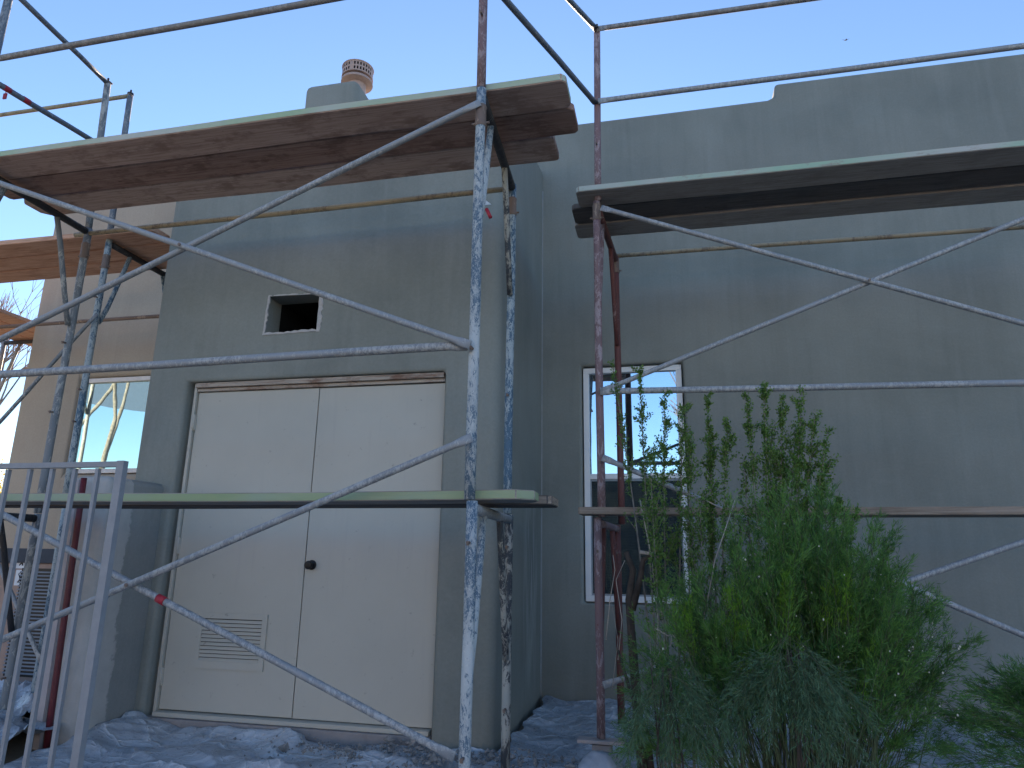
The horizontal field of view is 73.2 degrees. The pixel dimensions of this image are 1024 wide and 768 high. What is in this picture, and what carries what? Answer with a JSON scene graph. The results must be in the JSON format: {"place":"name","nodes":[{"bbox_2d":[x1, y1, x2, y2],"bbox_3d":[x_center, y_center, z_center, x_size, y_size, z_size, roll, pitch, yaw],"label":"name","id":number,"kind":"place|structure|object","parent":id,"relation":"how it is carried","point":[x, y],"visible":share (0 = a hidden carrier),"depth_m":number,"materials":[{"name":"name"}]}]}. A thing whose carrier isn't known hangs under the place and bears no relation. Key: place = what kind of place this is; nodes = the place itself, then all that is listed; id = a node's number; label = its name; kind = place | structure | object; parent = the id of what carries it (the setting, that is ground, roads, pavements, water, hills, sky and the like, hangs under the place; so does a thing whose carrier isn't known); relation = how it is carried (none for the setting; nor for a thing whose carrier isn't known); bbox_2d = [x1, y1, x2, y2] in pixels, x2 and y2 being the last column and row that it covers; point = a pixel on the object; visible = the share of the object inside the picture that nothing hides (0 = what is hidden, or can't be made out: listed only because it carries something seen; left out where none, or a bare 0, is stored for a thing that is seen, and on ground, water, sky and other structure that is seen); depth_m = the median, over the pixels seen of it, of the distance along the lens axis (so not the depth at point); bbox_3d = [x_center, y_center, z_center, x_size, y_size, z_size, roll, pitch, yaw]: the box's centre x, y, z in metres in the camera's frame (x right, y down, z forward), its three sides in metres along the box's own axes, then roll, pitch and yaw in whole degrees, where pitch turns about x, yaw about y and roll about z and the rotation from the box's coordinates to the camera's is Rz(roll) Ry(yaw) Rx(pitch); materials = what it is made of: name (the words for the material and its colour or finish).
{"place":"outdoors","nodes":[
{"label":"outdoors","id":0,"kind":"place"},
{"bbox_2d":[0,457,7,492],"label":"yellow bush","id":1,"kind":"object","parent":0,"point":[2,475],"visible":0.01,"depth_m":14.62,"materials":[{"name":"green plant"}]},
{"bbox_2d":[4,705,541,763],"bbox_3d":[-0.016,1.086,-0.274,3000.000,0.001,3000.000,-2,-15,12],"label":"ground","id":2,"kind":"structure","parent":0,"point":[15,747],"depth_m":4.07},
{"bbox_2d":[0,289,34,404],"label":"bare tree","id":3,"kind":"object","parent":2,"relation":"on","point":[2,399],"visible":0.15,"depth_m":17.23,"materials":[{"name":"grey plant"}]},
{"bbox_2d":[0,512,41,709],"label":"scaffold section","id":4,"kind":"object","parent":2,"relation":"on","point":[13,624],"visible":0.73,"depth_m":4.29,"materials":[{"name":"grey metal"}]},
{"bbox_2d":[0,176,92,512],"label":"scaffold section","id":5,"kind":"object","parent":4,"relation":"on","point":[70,320],"visible":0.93,"depth_m":4.75,"materials":[{"name":"grey metal"}]},
{"bbox_2d":[0,0,12,54],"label":"guard post","id":6,"kind":"object","parent":5,"relation":"on","point":[5,11],"visible":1,"depth_m":4.37,"materials":[{"name":"grey metal"}]},
{"bbox_2d":[85,78,112,227],"bbox_3d":[-3.103,-1.750,5.178,0.110,1.280,0.072,-8,-17,32],"label":"guard post","id":7,"kind":"object","parent":5,"relation":"on","point":[102,121],"visible":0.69,"depth_m":5.24,"materials":[{"name":"grey metal"}]},
{"bbox_2d":[0,82,91,138],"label":"end rail","id":8,"kind":"object","parent":7,"relation":"attached to","point":[33,105],"visible":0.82,"depth_m":4.72,"materials":[{"name":"grey metal"}]},
{"bbox_2d":[2,91,7,99],"bbox_3d":[-3.216,-1.833,4.379,0.026,0.055,0.008,-2,-15,12],"label":"hanging tag","id":9,"kind":"object","parent":8,"relation":"hanging from","point":[5,94],"visible":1,"depth_m":4.37,"materials":[{"name":"red plastic"}]},
{"bbox_2d":[3,85,12,93],"bbox_3d":[-3.216,-1.879,4.391,0.039,0.046,0.055,-1,-14,7],"label":"red tape","id":10,"kind":"object","parent":8,"relation":"attached to","point":[8,89],"visible":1,"depth_m":4.39,"materials":[{"name":"red plastic"}]},
{"bbox_2d":[23,96,31,104],"bbox_3d":[-3.197,-1.865,4.539,0.039,0.046,0.055,-1,-14,7],"label":"red tape","id":11,"kind":"object","parent":8,"relation":"attached to","point":[27,101],"visible":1,"depth_m":4.53,"materials":[{"name":"red plastic"}]},
{"bbox_2d":[19,0,107,83],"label":"end rail","id":12,"kind":"object","parent":7,"relation":"attached to","point":[58,35],"visible":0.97,"depth_m":4.83,"materials":[{"name":"grey metal"}]},
{"bbox_2d":[0,342,467,377],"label":"ledger tube","id":13,"kind":"object","parent":5,"relation":"attached to","point":[343,352],"visible":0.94,"depth_m":3.33,"materials":[{"name":"grey metal"}]},
{"bbox_2d":[0,99,480,348],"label":"cross brace","id":14,"kind":"object","parent":5,"relation":"attached to","point":[192,248],"visible":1,"depth_m":3.50,"materials":[{"name":"grey metal"}]},
{"bbox_2d":[0,73,570,179],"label":"scaffold plank","id":15,"kind":"object","parent":5,"relation":"on","point":[530,95],"visible":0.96,"depth_m":3.82,"materials":[{"name":"brown wood"}]},
{"bbox_2d":[0,103,577,199],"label":"scaffold plank","id":16,"kind":"object","parent":5,"relation":"on","point":[553,122],"visible":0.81,"depth_m":4.08,"materials":[{"name":"red wood"}]},
{"bbox_2d":[24,136,558,214],"bbox_3d":[-1.534,-1.307,4.399,3.673,0.050,0.236,-2,-15,12],"label":"scaffold plank","id":17,"kind":"object","parent":5,"relation":"on","point":[534,150],"visible":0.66,"depth_m":4.33,"materials":[{"name":"brown wood"}]},
{"bbox_2d":[2,433,472,761],"bbox_3d":[-1.732,0.910,3.158,3.199,1.309,0.070,-2,-15,12],"label":"cross brace","id":18,"kind":"object","parent":4,"relation":"attached to","point":[446,752],"visible":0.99,"depth_m":3.02,"materials":[{"name":"grey metal"}]},
{"bbox_2d":[154,594,167,605],"bbox_3d":[-1.586,0.976,3.121,0.055,0.052,0.039,-2,-15,12],"label":"red tape","id":19,"kind":"object","parent":18,"relation":"attached to","point":[159,598],"visible":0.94,"depth_m":3.11,"materials":[{"name":"red plastic"}]},
{"bbox_2d":[0,489,538,504],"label":"scaffold plank","id":20,"kind":"object","parent":4,"relation":"on","point":[502,496],"visible":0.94,"depth_m":3.23,"materials":[{"name":"green wood"}]},
{"bbox_2d":[5,495,557,508],"bbox_3d":[-1.683,0.638,3.708,3.875,0.050,0.236,-2,-15,12],"label":"scaffold plank","id":21,"kind":"object","parent":4,"relation":"on","point":[547,501],"visible":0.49,"depth_m":3.54,"materials":[{"name":"wood"}]},
{"bbox_2d":[0,280,42,382],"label":"bare tree","id":22,"kind":"object","parent":2,"relation":"on","point":[5,359],"visible":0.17,"depth_m":13.01,"materials":[{"name":"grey plant"}]},
{"bbox_2d":[0,679,53,744],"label":"plastic sheet","id":23,"kind":"object","parent":2,"relation":"on","point":[22,709],"visible":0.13,"depth_m":4.12,"materials":[{"name":"white plastic"}]},
{"bbox_2d":[0,548,54,681],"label":"air conditioner","id":24,"kind":"object","parent":2,"relation":"on","point":[37,612],"visible":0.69,"depth_m":5.67,"materials":[{"name":"beige metal"}]},
{"bbox_2d":[31,508,65,693],"bbox_3d":[-3.189,1.663,5.331,0.150,1.488,1.050,-2,-15,12],"label":"scaffold section","id":25,"kind":"object","parent":2,"relation":"on","point":[59,532],"visible":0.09,"depth_m":4.90,"materials":[{"name":"grey metal"}]},
{"bbox_2d":[0,563,40,662],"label":"brace tube","id":26,"kind":"object","parent":25,"relation":"attached to","point":[30,638],"visible":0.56,"depth_m":4.81,"materials":[{"name":"grey metal"}]},
{"bbox_2d":[62,239,165,492],"bbox_3d":[-3.185,-0.067,5.760,0.090,2.055,0.986,-2,-15,12],"label":"scaffold section","id":27,"kind":"object","parent":25,"relation":"on","point":[110,244],"visible":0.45,"depth_m":5.41,"materials":[{"name":"grey metal"}]},
{"bbox_2d":[0,313,97,423],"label":"brace tube","id":28,"kind":"object","parent":27,"relation":"attached to","point":[39,378],"visible":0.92,"depth_m":5.34,"materials":[{"name":"grey metal"}]},
{"bbox_2d":[0,314,159,328],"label":"ledger tube","id":29,"kind":"object","parent":27,"relation":"attached to","point":[86,320],"visible":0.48,"depth_m":6.54,"materials":[{"name":"metal"}]},
{"bbox_2d":[0,256,167,282],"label":"scaffold plank","id":30,"kind":"object","parent":27,"relation":"on","point":[20,275],"visible":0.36,"depth_m":6.24,"materials":[{"name":"brown wood"}]},
{"bbox_2d":[0,229,169,257],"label":"scaffold plank","id":31,"kind":"object","parent":27,"relation":"on","point":[31,246],"visible":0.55,"depth_m":5.68,"materials":[{"name":"brown wood"}]},
{"bbox_2d":[0,242,169,270],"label":"scaffold plank","id":32,"kind":"object","parent":27,"relation":"on","point":[73,258],"visible":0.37,"depth_m":5.95,"materials":[{"name":"brown wood"}]},
{"bbox_2d":[107,90,133,228],"bbox_3d":[-3.281,-1.856,5.770,0.082,1.409,0.072,-8,-17,32],"label":"guard post","id":33,"kind":"object","parent":27,"relation":"on","point":[125,127],"visible":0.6,"depth_m":5.86,"materials":[{"name":"grey metal"}]},
{"bbox_2d":[0,94,127,116],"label":"guard rail","id":34,"kind":"object","parent":33,"relation":"attached to","point":[66,105],"visible":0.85,"depth_m":6.05,"materials":[{"name":"metal"}]},
{"bbox_2d":[32,480,79,749],"bbox_3d":[-2.776,1.372,4.221,0.071,1.564,0.024,-2,-15,12],"label":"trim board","id":35,"kind":"object","parent":2,"relation":"on","point":[44,698],"depth_m":4.16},
{"bbox_2d":[0,461,128,767],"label":"metal gate","id":36,"kind":"structure","parent":2,"relation":"on","point":[92,659],"depth_m":2.38,"materials":[{"name":"grey metal"}]},
{"bbox_2d":[43,478,86,748],"bbox_3d":[-2.678,1.341,4.143,0.084,1.550,0.036,-2,-15,12],"label":"steel post","id":37,"kind":"object","parent":2,"relation":"on","point":[62,635],"visible":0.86,"depth_m":4.10,"materials":[{"name":"red metal"}]},
{"bbox_2d":[4,711,498,767],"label":"plastic sheet","id":38,"kind":"object","parent":2,"relation":"on","point":[133,739],"visible":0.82,"depth_m":3.92,"materials":[{"name":"white plastic"}]},
{"bbox_2d":[181,724,621,767],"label":"stucco debris","id":39,"kind":"object","parent":2,"relation":"on","point":[432,756],"visible":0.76,"depth_m":3.83,"materials":[{"name":"grey concrete"}]},
{"bbox_2d":[4,54,1023,750],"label":"stucco house","id":40,"kind":"structure","parent":2,"relation":"on","point":[364,606],"depth_m":5.22,"materials":[{"name":"paint"}]},
{"bbox_2d":[68,376,149,473],"bbox_3d":[-3.786,0.406,6.985,1.495,0.990,0.060,-2,-15,12],"label":"window","id":41,"kind":"structure","parent":40,"relation":"in","point":[114,410],"depth_m":7.06,"materials":[{"name":"clear glass"}]},
{"bbox_2d":[158,388,319,717],"bbox_3d":[-1.852,1.088,4.722,0.979,2.143,0.058,-2,-15,12],"label":"door leaf","id":42,"kind":"structure","parent":40,"relation":"in","point":[264,441],"depth_m":4.68,"materials":[{"name":"paint"}]},
{"bbox_2d":[292,383,444,727],"bbox_3d":[-0.921,1.047,4.497,0.924,2.143,0.099,-2,-15,12],"label":"door leaf","id":43,"kind":"structure","parent":40,"relation":"in","point":[368,623],"depth_m":4.47,"materials":[{"name":"paint"}]},
{"bbox_2d":[583,364,691,603],"bbox_3d":[1.031,0.808,5.796,0.841,1.966,0.060,-2,-15,12],"label":"window","id":44,"kind":"structure","parent":40,"relation":"in","point":[671,376],"depth_m":5.83,"materials":[{"name":"glass"}]},
{"bbox_2d":[605,359,861,767],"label":"creosote bush","id":45,"kind":"object","parent":2,"relation":"on","point":[709,519],"visible":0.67,"depth_m":3.56,"materials":[{"name":"green plant"}]},
{"bbox_2d":[610,630,886,767],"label":"drooping broom","id":46,"kind":"object","parent":2,"relation":"on","point":[811,684],"visible":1,"depth_m":2.64,"materials":[{"name":"green plant"}]},
{"bbox_2d":[482,695,1023,767],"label":"plastic sheet","id":47,"kind":"object","parent":2,"relation":"on","point":[556,727],"visible":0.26,"depth_m":4.38,"materials":[{"name":"white plastic"}]},
{"bbox_2d":[458,501,512,767],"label":"scaffold section","id":48,"kind":"object","parent":47,"relation":"on","point":[474,554],"visible":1,"depth_m":3.02,"materials":[{"name":"grey metal"}]},
{"bbox_2d":[464,86,518,513],"bbox_3d":[-0.092,-0.380,3.638,0.090,2.035,1.007,-2,-14,10],"label":"scaffold section","id":49,"kind":"object","parent":48,"relation":"on","point":[484,117],"visible":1,"depth_m":3.41,"materials":[{"name":"grey metal"}]},
{"bbox_2d":[73,186,510,237],"bbox_3d":[-1.589,-1.153,4.669,3.268,0.040,0.037,-2,-15,13],"label":"ledger tube","id":50,"kind":"object","parent":49,"relation":"attached to","point":[315,209],"visible":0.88,"depth_m":4.61,"materials":[{"name":"metal"}]},
{"bbox_2d":[477,0,487,87],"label":"guard post","id":51,"kind":"object","parent":49,"relation":"on","point":[482,44],"visible":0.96,"depth_m":3.50,"materials":[{"name":"grey metal"}]},
{"bbox_2d":[0,0,343,60],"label":"guard rail","id":52,"kind":"object","parent":51,"relation":"attached to","point":[171,27],"visible":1,"depth_m":3.99,"materials":[{"name":"grey metal"}]},
{"bbox_2d":[501,0,597,104],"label":"end rail","id":53,"kind":"object","parent":51,"relation":"attached to","point":[529,27],"visible":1,"depth_m":4.22,"materials":[{"name":"grey metal"}]},
{"bbox_2d":[565,0,597,29],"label":"end rail","id":54,"kind":"object","parent":51,"relation":"attached to","point":[582,14],"visible":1,"depth_m":4.77,"materials":[{"name":"grey metal"}]},
{"bbox_2d":[485,201,491,218],"bbox_3d":[-0.131,-0.959,3.776,0.049,0.119,0.020,-2,-15,12],"label":"scaffold tag","id":55,"kind":"object","parent":49,"relation":"hanging from","point":[488,211],"visible":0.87,"depth_m":3.77,"materials":[{"name":"red plastic"}]},
{"bbox_2d":[578,750,623,767],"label":"plastic bundle","id":56,"kind":"object","parent":47,"relation":"on","point":[597,759],"visible":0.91,"depth_m":3.17,"materials":[{"name":"white plastic"}]},
{"bbox_2d":[592,744,612,752],"bbox_3d":[0.507,2.086,3.860,0.110,0.138,0.090,-2,-15,12],"label":"concrete block","id":57,"kind":"object","parent":47,"relation":"on","point":[598,747],"depth_m":3.83,"materials":[{"name":"grey concrete"}]},
{"bbox_2d":[577,736,626,745],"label":"timber sill","id":58,"kind":"structure","parent":57,"relation":"on","point":[592,740],"depth_m":3.84,"materials":[{"name":"wood"}]},
{"bbox_2d":[594,517,624,738],"bbox_3d":[0.627,1.570,4.415,0.053,1.355,0.993,-3,-15,15],"label":"scaffold section","id":59,"kind":"object","parent":47,"relation":"on","point":[601,526],"visible":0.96,"depth_m":4.13,"materials":[{"name":"brown metal"}]},
{"bbox_2d":[590,200,624,523],"bbox_3d":[0.682,-0.111,4.834,0.091,2.100,0.998,-3,-15,16],"label":"scaffold section","id":60,"kind":"object","parent":59,"relation":"on","point":[601,233],"visible":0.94,"depth_m":4.62,"materials":[{"name":"metal"}]},
{"bbox_2d":[593,24,600,201],"bbox_3d":[0.599,-1.932,4.838,0.064,1.424,0.076,-2,-15,12],"label":"guard post","id":61,"kind":"object","parent":60,"relation":"on","point":[597,130],"visible":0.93,"depth_m":4.82,"materials":[{"name":"grey metal"}]},
{"bbox_2d":[572,165,1023,223],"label":"scaffold plank","id":62,"kind":"object","parent":60,"relation":"on","point":[933,182],"visible":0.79,"depth_m":4.62,"materials":[{"name":"brown wood"}]},
{"bbox_2d":[575,182,1023,238],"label":"scaffold plank","id":63,"kind":"object","parent":60,"relation":"on","point":[878,204],"visible":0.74,"depth_m":4.81,"materials":[{"name":"brown wood"}]},
{"bbox_2d":[576,140,1023,206],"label":"scaffold plank","id":64,"kind":"object","parent":60,"relation":"on","point":[968,157],"visible":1,"depth_m":4.38,"materials":[{"name":"wood"}]},
{"bbox_2d":[600,205,1023,390],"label":"cross brace","id":65,"kind":"object","parent":60,"relation":"attached to","point":[866,281],"visible":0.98,"depth_m":4.15,"materials":[{"name":"grey metal"}]},
{"bbox_2d":[600,379,1023,394],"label":"ledger tube","id":66,"kind":"object","parent":60,"relation":"attached to","point":[882,385],"visible":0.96,"depth_m":4.01,"materials":[{"name":"grey metal"}]},
{"bbox_2d":[601,455,1023,688],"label":"cross brace","id":67,"kind":"object","parent":60,"relation":"attached to","point":[931,573],"visible":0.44,"depth_m":3.65,"materials":[{"name":"grey metal"}]},
{"bbox_3d":[3.637,1.446,3.769,0.180,1.343,1.060,-2,-15,12],"label":"scaffold section","id":68,"kind":"object","parent":47,"relation":"on","visible":0},
{"bbox_2d":[578,506,1023,517],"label":"scaffold plank","id":69,"kind":"object","parent":68,"relation":"on","point":[957,512],"visible":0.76,"depth_m":3.78,"materials":[{"name":"wood"}]},
{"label":"scaffold section","id":70,"kind":"object","parent":68,"relation":"on","visible":0},
{"bbox_2d":[617,224,1023,257],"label":"ledger tube","id":71,"kind":"object","parent":70,"relation":"attached to","point":[835,240],"visible":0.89,"depth_m":5.18,"materials":[{"name":"metal"}]},
{"bbox_2d":[670,565,881,767],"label":"young shoots","id":72,"kind":"object","parent":2,"relation":"on","point":[729,589],"visible":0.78,"depth_m":2.92,"materials":[{"name":"green plant"}]},
{"bbox_2d":[608,452,988,767],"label":"desert broom","id":73,"kind":"object","parent":2,"relation":"on","point":[896,678],"visible":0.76,"depth_m":2.97,"materials":[{"name":"green plant"}]},
{"bbox_2d":[912,653,1023,767],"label":"desert broom","id":74,"kind":"object","parent":2,"relation":"on","point":[1001,697],"visible":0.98,"depth_m":2.85,"materials":[{"name":"green plant"}]},
{"bbox_3d":[-5.663,2.193,7.403,0.854,1.385,0.051,-2,-15,12],"label":"scaffold section","id":75,"kind":"object","parent":2,"relation":"on","visible":0},
{"bbox_2d":[0,339,32,391],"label":"scaffold section","id":76,"kind":"object","parent":75,"relation":"on","point":[12,342],"visible":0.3,"depth_m":8.09,"materials":[{"name":"white metal"}]},
{"bbox_2d":[0,329,31,346],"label":"scaffold plank","id":77,"kind":"object","parent":76,"relation":"on","point":[15,337],"visible":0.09,"depth_m":8.06,"materials":[{"name":"brown wood"}]},
{"bbox_2d":[0,320,33,338],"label":"scaffold plank","id":78,"kind":"object","parent":76,"relation":"on","point":[28,334],"visible":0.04,"depth_m":7.87,"materials":[{"name":"brown wood"}]},
{"bbox_2d":[0,308,35,331],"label":"scaffold plank","id":79,"kind":"object","parent":76,"relation":"on","point":[8,317],"visible":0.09,"depth_m":7.45,"materials":[{"name":"brown wood"}]},
{"bbox_2d":[0,0,1023,491],"label":"sky","id":80,"kind":"structure","parent":0,"point":[264,64],"materials":[{"name":"blue"}]},
{"bbox_3d":[3.572,-2.052,4.186,0.052,1.424,0.076,-2,-15,12],"label":"guard post","id":81,"kind":"object","parent":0,"visible":0},
{"bbox_2d":[597,0,819,31],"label":"guard rail","id":82,"kind":"object","parent":81,"relation":"attached to","point":[696,14],"visible":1,"depth_m":4.81,"materials":[{"name":"grey metal"}]},
{"bbox_2d":[598,43,1023,103],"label":"guard rail","id":83,"kind":"object","parent":81,"relation":"attached to","point":[936,57],"visible":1,"depth_m":4.51,"materials":[{"name":"grey metal"}]}
]}

